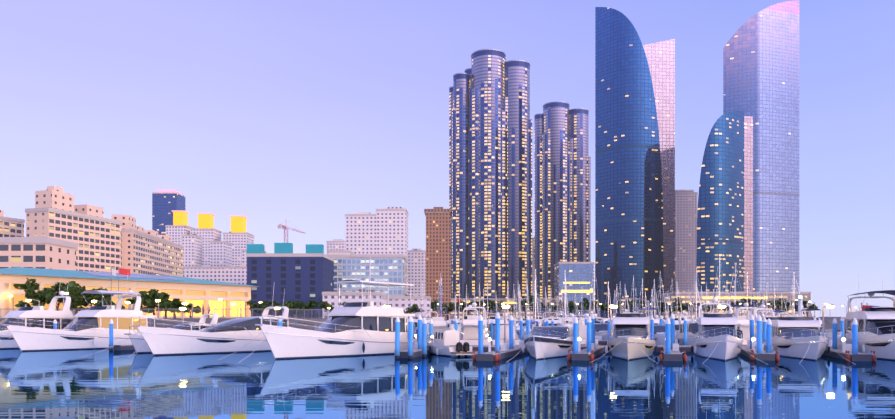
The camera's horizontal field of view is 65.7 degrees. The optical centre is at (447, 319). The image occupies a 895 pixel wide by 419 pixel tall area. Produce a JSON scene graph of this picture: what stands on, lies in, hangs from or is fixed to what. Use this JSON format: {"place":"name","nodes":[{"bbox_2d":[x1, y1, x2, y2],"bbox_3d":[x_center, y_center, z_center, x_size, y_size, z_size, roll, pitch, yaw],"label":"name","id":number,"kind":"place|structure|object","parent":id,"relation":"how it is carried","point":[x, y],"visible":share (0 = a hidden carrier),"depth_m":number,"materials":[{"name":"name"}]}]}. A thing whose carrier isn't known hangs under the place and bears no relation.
{"place":"outdoors","nodes":[
{"label":"outdoors","id":0,"kind":"place"},
{"bbox_2d":[152,190,185,234],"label":"high-rise building","id":1,"kind":"structure","parent":0,"point":[165,203],"depth_m":904.52,"materials":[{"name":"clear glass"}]},
{"bbox_2d":[165,210,192,244],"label":"apartment building","id":2,"kind":"structure","parent":0,"point":[177,229],"depth_m":703.29,"materials":[{"name":"grey"}]},
{"bbox_2d":[181,234,201,265],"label":"white block","id":3,"kind":"structure","parent":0,"point":[192,250],"depth_m":642.74,"materials":[{"name":"grey"}]},
{"bbox_2d":[190,213,221,265],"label":"apartment building","id":4,"kind":"structure","parent":0,"point":[206,231],"depth_m":702.83,"materials":[{"name":"grey"}]},
{"bbox_2d":[210,241,231,265],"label":"white block","id":5,"kind":"structure","parent":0,"point":[220,253],"depth_m":642.36,"materials":[{"name":"grey"}]},
{"bbox_2d":[222,216,253,265],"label":"apartment building","id":6,"kind":"structure","parent":0,"point":[238,237],"depth_m":702.39,"materials":[{"name":"grey"}]},
{"bbox_2d":[328,250,354,253],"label":"building","id":7,"kind":"structure","parent":0,"point":[340,252],"depth_m":480.23,"materials":[{"name":"grey"}]},
{"bbox_2d":[0,318,694,330],"bbox_3d":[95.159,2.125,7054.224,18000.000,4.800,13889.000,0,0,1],"label":"ground","id":8,"kind":"structure","parent":0,"point":[172,324],"depth_m":111.02,"materials":[{"name":"concrete"}]},
{"bbox_2d":[0,210,24,236],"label":"apartment","id":9,"kind":"structure","parent":8,"relation":"on","point":[11,227],"depth_m":324.95,"materials":[{"name":"grey"}]},
{"bbox_2d":[15,288,52,307],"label":"tree","id":10,"kind":"object","parent":8,"relation":"on","point":[42,298],"visible":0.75,"depth_m":121.45,"materials":[{"name":"green plant"}]},
{"bbox_2d":[13,278,54,293],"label":"tree","id":11,"kind":"object","parent":8,"relation":"on","point":[28,284],"visible":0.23,"depth_m":126.98,"materials":[{"name":"green plant"}]},
{"bbox_2d":[0,237,76,269],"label":"building","id":12,"kind":"structure","parent":8,"relation":"on","point":[41,252],"depth_m":179.92,"materials":[{"name":"grey"}]},
{"bbox_2d":[41,281,84,310],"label":"tree","id":13,"kind":"object","parent":8,"relation":"on","point":[53,289],"visible":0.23,"depth_m":128.33,"materials":[{"name":"green plant"}]},
{"bbox_2d":[25,186,121,272],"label":"apartment","id":14,"kind":"structure","parent":8,"relation":"on","point":[89,230],"depth_m":309.26,"materials":[{"name":"grey"}]},
{"bbox_2d":[61,287,90,313],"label":"tree","id":15,"kind":"object","parent":8,"relation":"on","point":[74,294],"visible":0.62,"depth_m":125.46,"materials":[{"name":"green plant"}]},
{"bbox_2d":[74,286,113,306],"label":"tree","id":16,"kind":"object","parent":8,"relation":"on","point":[85,295],"visible":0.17,"depth_m":128.67,"materials":[{"name":"green plant"}]},
{"bbox_2d":[85,288,124,309],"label":"tree","id":17,"kind":"object","parent":8,"relation":"on","point":[99,297],"visible":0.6,"depth_m":125.49,"materials":[{"name":"green plant"}]},
{"bbox_2d":[118,266,129,298],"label":"flag pole","id":18,"kind":"object","parent":8,"relation":"on","point":[121,271],"visible":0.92,"depth_m":122.66,"materials":[{"name":"red"}]},
{"bbox_2d":[0,267,259,317],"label":"waterfront building","id":19,"kind":"structure","parent":8,"relation":"on","point":[195,292],"depth_m":146.27,"materials":[{"name":"beige"}]},
{"bbox_2d":[126,291,154,312],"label":"tree","id":20,"kind":"object","parent":8,"relation":"on","point":[145,300],"visible":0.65,"depth_m":127.36,"materials":[{"name":"green plant"}]},
{"bbox_2d":[0,309,282,317],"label":"quay fence","id":21,"kind":"object","parent":8,"relation":"on","point":[174,312],"visible":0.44,"depth_m":111.52,"materials":[{"name":"grey"}]},
{"bbox_2d":[111,215,183,276],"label":"apartment","id":22,"kind":"structure","parent":8,"relation":"on","point":[149,252],"depth_m":362.75,"materials":[{"name":"grey"}]},
{"bbox_2d":[143,289,171,317],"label":"tree","id":23,"kind":"object","parent":8,"relation":"on","point":[152,293],"visible":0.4,"depth_m":132.09,"materials":[{"name":"green plant"}]},
{"bbox_2d":[154,292,180,317],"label":"tree","id":24,"kind":"object","parent":8,"relation":"on","point":[164,302],"visible":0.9,"depth_m":129.56,"materials":[{"name":"green plant"}]},
{"bbox_2d":[179,304,201,317],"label":"tree","id":25,"kind":"object","parent":8,"relation":"on","point":[188,307],"visible":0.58,"depth_m":131.68,"materials":[{"name":"green plant"}]},
{"bbox_2d":[183,266,246,316],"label":"white block","id":26,"kind":"structure","parent":8,"relation":"on","point":[233,274],"depth_m":521.69,"materials":[{"name":"grey"}]},
{"bbox_2d":[246,300,274,315],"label":"tree","id":27,"kind":"object","parent":8,"relation":"on","point":[260,307],"visible":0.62,"depth_m":152.60,"materials":[{"name":"green plant"}]},
{"bbox_2d":[264,300,290,315],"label":"tree","id":28,"kind":"object","parent":8,"relation":"on","point":[286,303],"visible":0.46,"depth_m":168.70,"materials":[{"name":"green plant"}]},
{"bbox_2d":[246,243,333,317],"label":"office building","id":29,"kind":"structure","parent":8,"relation":"on","point":[307,276],"depth_m":330.45,"materials":[{"name":"blue"}]},
{"bbox_2d":[288,300,301,317],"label":"tree","id":30,"kind":"object","parent":8,"relation":"on","point":[292,305],"visible":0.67,"depth_m":173.14,"materials":[{"name":"green plant"}]},
{"bbox_2d":[297,300,317,317],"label":"tree","id":31,"kind":"object","parent":8,"relation":"on","point":[309,305],"visible":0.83,"depth_m":184.30,"materials":[{"name":"green plant"}]},
{"bbox_2d":[288,309,331,317],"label":"quay fence","id":32,"kind":"object","parent":8,"relation":"on","point":[307,313],"visible":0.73,"depth_m":117.73,"materials":[{"name":"grey"}]},
{"bbox_2d":[318,301,333,316],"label":"tree","id":33,"kind":"object","parent":8,"relation":"on","point":[325,305],"visible":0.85,"depth_m":230.90,"materials":[{"name":"green plant"}]},
{"bbox_2d":[326,239,344,253],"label":"apartment building","id":34,"kind":"structure","parent":8,"relation":"on","point":[336,244],"depth_m":700.97,"materials":[{"name":"grey"}]},
{"bbox_2d":[322,289,385,316],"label":"building","id":35,"kind":"structure","parent":8,"relation":"on","point":[332,298],"depth_m":299.95,"materials":[{"name":"grey"}]},
{"bbox_2d":[325,254,407,295],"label":"office building","id":36,"kind":"structure","parent":8,"relation":"on","point":[390,268],"depth_m":359.93,"materials":[{"name":"blue"}]},
{"bbox_2d":[386,295,430,318],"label":"building","id":37,"kind":"structure","parent":8,"relation":"on","point":[403,302],"depth_m":329.60,"materials":[{"name":"grey"}]},
{"bbox_2d":[404,304,422,318],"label":"tree","id":38,"kind":"object","parent":8,"relation":"on","point":[413,308],"visible":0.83,"depth_m":291.30,"materials":[{"name":"green plant"}]},
{"bbox_2d":[408,249,425,295],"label":"apartment building","id":39,"kind":"structure","parent":8,"relation":"on","point":[417,268],"depth_m":619.79,"materials":[{"name":"grey"}]},
{"bbox_2d":[449,49,531,297],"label":"skyscraper","id":40,"kind":"structure","parent":8,"relation":"on","point":[490,163],"depth_m":769.26,"materials":[{"name":"blue glass"}]},
{"bbox_2d":[478,300,502,315],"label":"tree","id":41,"kind":"object","parent":8,"relation":"on","point":[492,303],"visible":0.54,"depth_m":357.12,"materials":[{"name":"green plant"}]},
{"bbox_2d":[451,297,553,318],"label":"podium","id":42,"kind":"object","parent":8,"relation":"on","point":[527,310],"visible":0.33,"depth_m":698.55,"materials":[{"name":"grey"}]},
{"bbox_2d":[513,295,536,318],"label":"tree","id":43,"kind":"object","parent":8,"relation":"on","point":[524,304],"visible":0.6,"depth_m":349.84,"materials":[{"name":"green plant"}]},
{"bbox_2d":[532,238,533,296],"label":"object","id":44,"kind":"object","parent":8,"relation":"on","point":[532,266],"visible":0.15,"depth_m":897.95,"materials":[{"name":"grey"}]},
{"bbox_2d":[534,101,590,297],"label":"skyscraper","id":45,"kind":"structure","parent":8,"relation":"on","point":[562,195],"depth_m":877.70,"materials":[{"name":"blue glass"}]},
{"bbox_2d":[554,262,595,317],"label":"building","id":46,"kind":"structure","parent":8,"relation":"on","point":[578,271],"depth_m":607.90,"materials":[{"name":"blue glass"}]},
{"bbox_2d":[568,301,587,316],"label":"tree","id":47,"kind":"object","parent":8,"relation":"on","point":[573,308],"visible":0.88,"depth_m":346.33,"materials":[{"name":"green plant"}]},
{"bbox_2d":[578,298,600,315],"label":"tree","id":48,"kind":"object","parent":8,"relation":"on","point":[594,304],"visible":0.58,"depth_m":347.71,"materials":[{"name":"green plant"}]},
{"bbox_2d":[595,7,674,318],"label":"skyscraper","id":49,"kind":"structure","parent":8,"relation":"on","point":[634,156],"depth_m":642.18,"materials":[{"name":"blue glass"}]},
{"bbox_2d":[661,302,680,315],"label":"tree","id":50,"kind":"object","parent":8,"relation":"on","point":[670,308],"visible":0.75,"depth_m":351.30,"materials":[{"name":"green plant"}]},
{"bbox_2d":[696,111,752,291],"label":"skyscraper","id":51,"kind":"structure","parent":8,"relation":"on","point":[725,217],"depth_m":587.00,"materials":[{"name":"blue glass"}]},
{"bbox_2d":[662,291,810,318],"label":"podium","id":52,"kind":"object","parent":8,"relation":"on","point":[806,296],"visible":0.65,"depth_m":571.23,"materials":[{"name":"grey"}]},
{"bbox_2d":[723,0,798,291],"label":"skyscraper","id":53,"kind":"structure","parent":8,"relation":"on","point":[761,67],"depth_m":639.65,"materials":[{"name":"blue glass"}]},
{"bbox_2d":[765,298,785,315],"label":"tree","id":54,"kind":"object","parent":8,"relation":"on","point":[780,303],"visible":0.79,"depth_m":342.75,"materials":[{"name":"green plant"}]},
{"bbox_2d":[345,212,376,253],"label":"white tower","id":55,"kind":"structure","parent":0,"point":[360,232],"depth_m":520.29,"materials":[{"name":"grey"}]},
{"bbox_2d":[376,207,407,294],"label":"white tower","id":56,"kind":"structure","parent":0,"point":[391,230],"depth_m":520.00,"materials":[{"name":"grey"}]},
{"bbox_2d":[424,207,451,318],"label":"brown tower","id":57,"kind":"structure","parent":0,"point":[438,243],"depth_m":559.53,"materials":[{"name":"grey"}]},
{"bbox_2d":[0,329,894,418],"bbox_3d":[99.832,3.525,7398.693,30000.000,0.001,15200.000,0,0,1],"label":"sea water","id":58,"kind":"structure","parent":0,"point":[75,384],"depth_m":36.05,"materials":[{"name":"liquid"}]},
{"bbox_2d":[0,278,77,348],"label":"yacht","id":59,"kind":"object","parent":58,"relation":"on","point":[65,316],"visible":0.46,"depth_m":86.72,"materials":[{"name":"white plastic"}]},
{"bbox_2d":[2,277,155,350],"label":"yacht","id":60,"kind":"object","parent":58,"relation":"on","point":[87,329],"visible":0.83,"depth_m":83.65,"materials":[{"name":"white plastic"}]},
{"bbox_2d":[109,319,113,350],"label":"piling","id":61,"kind":"object","parent":58,"relation":"in","point":[111,323],"visible":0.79,"depth_m":79.34,"materials":[{"name":"blue"}]},
{"bbox_2d":[114,344,134,349],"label":"finger dock","id":62,"kind":"object","parent":58,"relation":"on","point":[124,347],"visible":0.08,"depth_m":80.31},
{"bbox_2d":[124,294,217,352],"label":"yacht","id":63,"kind":"object","parent":58,"relation":"on","point":[137,340],"visible":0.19,"depth_m":76.75,"materials":[{"name":"white plastic"}]},
{"bbox_2d":[82,290,288,357],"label":"sport yacht","id":64,"kind":"object","parent":58,"relation":"on","point":[232,335],"visible":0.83,"depth_m":72.52,"materials":[{"name":"white plastic"}]},
{"bbox_2d":[219,280,416,362],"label":"yacht","id":65,"kind":"object","parent":58,"relation":"on","point":[358,328],"visible":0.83,"depth_m":67.40,"materials":[{"name":"white plastic"}]},
{"bbox_2d":[394,316,399,357],"bbox_3d":[-4.583,1.990,63.318,0.496,4.672,0.483,1,0,1],"label":"piling","id":66,"kind":"object","parent":58,"relation":"in","point":[397,339],"visible":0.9,"depth_m":63.14,"materials":[{"name":"blue"}]},
{"bbox_2d":[408,316,412,358],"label":"piling","id":67,"kind":"object","parent":58,"relation":"in","point":[410,337],"visible":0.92,"depth_m":62.86,"materials":[{"name":"blue"}]},
{"bbox_2d":[399,335,432,357],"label":"finger dock","id":68,"kind":"object","parent":58,"relation":"on","point":[417,352],"visible":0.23,"depth_m":66.01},
{"bbox_2d":[418,314,421,348],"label":"piling","id":69,"kind":"object","parent":58,"relation":"in","point":[419,332],"visible":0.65,"depth_m":69.68,"materials":[{"name":"blue"}]},
{"bbox_2d":[422,318,426,356],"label":"piling","id":70,"kind":"object","parent":58,"relation":"in","point":[424,338],"visible":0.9,"depth_m":65.66,"materials":[{"name":"blue"}]},
{"bbox_2d":[427,317,447,338],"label":"motor boat","id":71,"kind":"object","parent":58,"relation":"on","point":[439,323],"visible":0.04,"depth_m":89.07,"materials":[{"name":"white plastic"}]},
{"bbox_2d":[427,329,477,356],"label":"motor boat","id":72,"kind":"object","parent":58,"relation":"on","point":[444,342],"visible":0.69,"depth_m":68.36,"materials":[{"name":"white plastic"}]},
{"bbox_2d":[459,294,488,344],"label":"motor boat","id":73,"kind":"object","parent":58,"relation":"on","point":[469,330],"visible":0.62,"depth_m":86.75,"materials":[{"name":"white plastic"}]},
{"bbox_2d":[478,314,483,353],"bbox_3d":[2.877,1.927,59.935,0.496,4.798,0.483,-1,0,1],"label":"piling","id":74,"kind":"object","parent":58,"relation":"in","point":[480,334],"visible":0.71,"depth_m":59.76,"materials":[{"name":"blue"}]},
{"bbox_2d":[494,312,499,354],"bbox_3d":[4.434,1.826,61.478,0.496,4.999,0.483,1,1,1],"label":"piling","id":75,"kind":"object","parent":58,"relation":"in","point":[497,332],"visible":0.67,"depth_m":61.30,"materials":[{"name":"blue"}]},
{"bbox_2d":[486,316,507,337],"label":"motor boat","id":76,"kind":"object","parent":58,"relation":"on","point":[493,318],"visible":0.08,"depth_m":106.83,"materials":[{"name":"white plastic"}]},
{"bbox_2d":[472,338,527,360],"bbox_3d":[5.866,2.674,68.143,2.320,2.093,18.358,0,0,17],"label":"finger dock","id":77,"kind":"object","parent":58,"relation":"on","point":[505,352],"visible":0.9,"depth_m":63.19,"materials":[{"name":"concrete"}]},
{"bbox_2d":[491,304,519,344],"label":"motor boat","id":78,"kind":"object","parent":58,"relation":"on","point":[516,338],"visible":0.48,"depth_m":87.60,"materials":[{"name":"white plastic"}]},
{"bbox_2d":[509,315,513,348],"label":"piling","id":79,"kind":"object","parent":58,"relation":"in","point":[511,332],"visible":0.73,"depth_m":69.12,"materials":[{"name":"blue"}]},
{"bbox_2d":[523,280,539,339],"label":"sail boat","id":80,"kind":"object","parent":58,"relation":"on","point":[535,308],"visible":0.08,"depth_m":104.53,"materials":[{"name":"white plastic"}]},
{"bbox_2d":[507,303,573,361],"bbox_3d":[9.203,0.883,65.545,5.324,6.424,22.867,0,0,17],"label":"motor boat","id":81,"kind":"object","parent":58,"relation":"on","point":[542,342],"visible":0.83,"depth_m":64.85,"materials":[{"name":"white plastic"}]},
{"bbox_2d":[542,308,560,325],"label":"motor boat","id":82,"kind":"object","parent":58,"relation":"on","point":[557,321],"visible":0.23,"depth_m":135.63,"materials":[{"name":"white plastic"}]},
{"bbox_2d":[573,317,577,352],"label":"piling","id":83,"kind":"object","parent":58,"relation":"in","point":[575,335],"visible":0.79,"depth_m":60.49,"materials":[{"name":"blue"}]},
{"bbox_2d":[567,338,603,360],"bbox_3d":[14.054,2.674,68.432,2.320,2.093,17.524,0,0,17],"label":"finger dock","id":84,"kind":"object","parent":58,"relation":"on","point":[582,354],"visible":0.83,"depth_m":60.63,"materials":[{"name":"concrete"}]},
{"bbox_2d":[578,300,598,344],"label":"motor boat","id":85,"kind":"object","parent":58,"relation":"on","point":[582,332],"visible":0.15,"depth_m":89.50,"materials":[{"name":"white plastic"}]},
{"bbox_2d":[586,316,591,353],"bbox_3d":[12.714,2.005,62.178,0.496,4.640,0.483,0,1,1],"label":"piling","id":86,"kind":"object","parent":58,"relation":"in","point":[589,321],"visible":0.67,"depth_m":61.99,"materials":[{"name":"blue"}]},
{"bbox_2d":[590,313,594,342],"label":"piling","id":87,"kind":"object","parent":58,"relation":"in","point":[592,317],"visible":0.62,"depth_m":69.77,"materials":[{"name":"blue"}]},
{"bbox_2d":[590,308,612,339],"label":"motor boat","id":88,"kind":"object","parent":58,"relation":"on","point":[601,329],"visible":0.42,"depth_m":104.89,"materials":[{"name":"white plastic"}]},
{"bbox_2d":[592,298,657,363],"bbox_3d":[16.783,1.008,64.643,7.353,6.211,20.598,0,0,17],"label":"trawler yacht","id":89,"kind":"object","parent":58,"relation":"on","point":[630,340],"visible":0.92,"depth_m":64.94,"materials":[{"name":"white plastic"}]},
{"bbox_2d":[472,334,831,351],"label":"dock","id":90,"kind":"object","parent":58,"relation":"on","point":[683,348],"visible":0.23,"depth_m":77.00,"materials":[{"name":"beige"}]},
{"bbox_2d":[650,325,676,344],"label":"motor boat","id":91,"kind":"object","parent":58,"relation":"on","point":[659,333],"visible":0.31,"depth_m":88.47,"materials":[{"name":"white plastic"}]},
{"bbox_2d":[665,318,670,353],"bbox_3d":[18.988,2.062,59.690,0.496,4.526,0.483,0,1,1],"label":"piling","id":92,"kind":"object","parent":58,"relation":"in","point":[667,336],"visible":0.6,"depth_m":59.51,"materials":[{"name":"blue"}]},
{"bbox_2d":[670,313,674,348],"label":"piling","id":93,"kind":"object","parent":58,"relation":"in","point":[672,324],"visible":0.67,"depth_m":68.91,"materials":[{"name":"blue"}]},
{"bbox_2d":[659,338,686,360],"bbox_3d":[21.965,2.674,67.924,2.320,2.093,18.358,0,0,17],"label":"finger dock","id":94,"kind":"object","parent":58,"relation":"on","point":[675,354],"visible":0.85,"depth_m":59.36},
{"bbox_2d":[675,304,698,344],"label":"motor boat","id":95,"kind":"object","parent":58,"relation":"on","point":[692,328],"visible":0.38,"depth_m":93.11,"materials":[{"name":"white plastic"}]},
{"bbox_2d":[687,267,704,322],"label":"sail boat","id":96,"kind":"object","parent":58,"relation":"on","point":[696,302],"visible":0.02,"depth_m":105.94,"materials":[{"name":"white plastic"}]},
{"bbox_2d":[691,290,766,363],"bbox_3d":[25.589,0.094,63.474,6.500,8.062,21.305,0,0,17],"label":"yacht","id":97,"kind":"object","parent":58,"relation":"on","point":[718,339],"visible":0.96,"depth_m":64.53,"materials":[{"name":"white plastic"}]},
{"bbox_2d":[727,289,756,345],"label":"motor boat","id":98,"kind":"object","parent":58,"relation":"on","point":[743,323],"visible":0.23,"depth_m":88.30,"materials":[{"name":"white plastic"}]},
{"bbox_2d":[749,315,753,348],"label":"piling","id":99,"kind":"object","parent":58,"relation":"in","point":[751,319],"visible":0.54,"depth_m":69.62,"materials":[{"name":"blue"}]},
{"bbox_2d":[756,315,761,353],"bbox_3d":[27.185,1.937,60.385,0.496,4.778,0.483,-1,1,1],"label":"piling","id":100,"kind":"object","parent":58,"relation":"in","point":[759,334],"visible":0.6,"depth_m":60.21,"materials":[{"name":"blue"}]},
{"bbox_2d":[740,337,779,360],"bbox_3d":[30.053,2.674,68.215,2.320,2.093,17.524,0,0,17],"label":"finger dock","id":101,"kind":"object","parent":58,"relation":"on","point":[763,356],"visible":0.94,"depth_m":60.38,"materials":[{"name":"concrete"}]},
{"bbox_2d":[754,293,778,340],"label":"motor boat","id":102,"kind":"object","parent":58,"relation":"on","point":[772,316],"visible":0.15,"depth_m":95.33,"materials":[{"name":"white plastic"}]},
{"bbox_2d":[765,319,771,352],"bbox_3d":[28.746,2.099,61.991,0.496,4.452,0.483,1,0,1],"label":"piling","id":103,"kind":"object","parent":58,"relation":"in","point":[768,335],"visible":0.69,"depth_m":61.82,"materials":[{"name":"blue"}]},
{"bbox_2d":[763,316,855,364],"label":"yacht","id":104,"kind":"object","parent":58,"relation":"on","point":[801,337],"visible":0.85,"depth_m":65.43,"materials":[{"name":"white plastic"}]},
{"bbox_2d":[799,298,831,332],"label":"motor boat","id":105,"kind":"object","parent":58,"relation":"on","point":[820,321],"visible":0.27,"depth_m":121.96,"materials":[{"name":"white plastic"}]},
{"bbox_2d":[790,302,841,339],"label":"motor boat","id":106,"kind":"object","parent":58,"relation":"on","point":[829,336],"visible":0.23,"depth_m":86.62,"materials":[{"name":"white plastic"}]},
{"bbox_2d":[803,316,847,329],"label":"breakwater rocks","id":107,"kind":"object","parent":58,"relation":"in","point":[828,321],"visible":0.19,"depth_m":244.26,"materials":[{"name":"grey"}]},
{"bbox_2d":[832,318,837,348],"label":"piling","id":108,"kind":"object","parent":58,"relation":"in","point":[834,334],"visible":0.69,"depth_m":68.68,"materials":[{"name":"blue"}]},
{"bbox_2d":[822,338,876,360],"bbox_3d":[37.963,2.674,67.707,2.320,2.093,18.358,0,0,17],"label":"finger dock","id":109,"kind":"object","parent":58,"relation":"on","point":[845,351],"visible":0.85,"depth_m":60.76,"materials":[{"name":"concrete"}]},
{"bbox_2d":[851,318,857,353],"bbox_3d":[35.006,2.095,59.522,0.496,4.461,0.483,1,-1,1],"label":"piling","id":110,"kind":"object","parent":58,"relation":"in","point":[854,337],"visible":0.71,"depth_m":59.38,"materials":[{"name":"blue"}]},
{"bbox_2d":[837,274,894,359],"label":"yacht","id":111,"kind":"object","parent":58,"relation":"on","point":[876,329],"visible":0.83,"depth_m":64.20,"materials":[{"name":"white plastic"}]},
{"bbox_2d":[0,0,894,316],"label":"sky","id":112,"kind":"structure","parent":0,"point":[307,114],"materials":[{"name":"blue"}]},
{"bbox_2d":[675,190,697,291],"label":"grey tower","id":113,"kind":"structure","parent":0,"point":[686,205],"depth_m":765.87,"materials":[{"name":"grey"}]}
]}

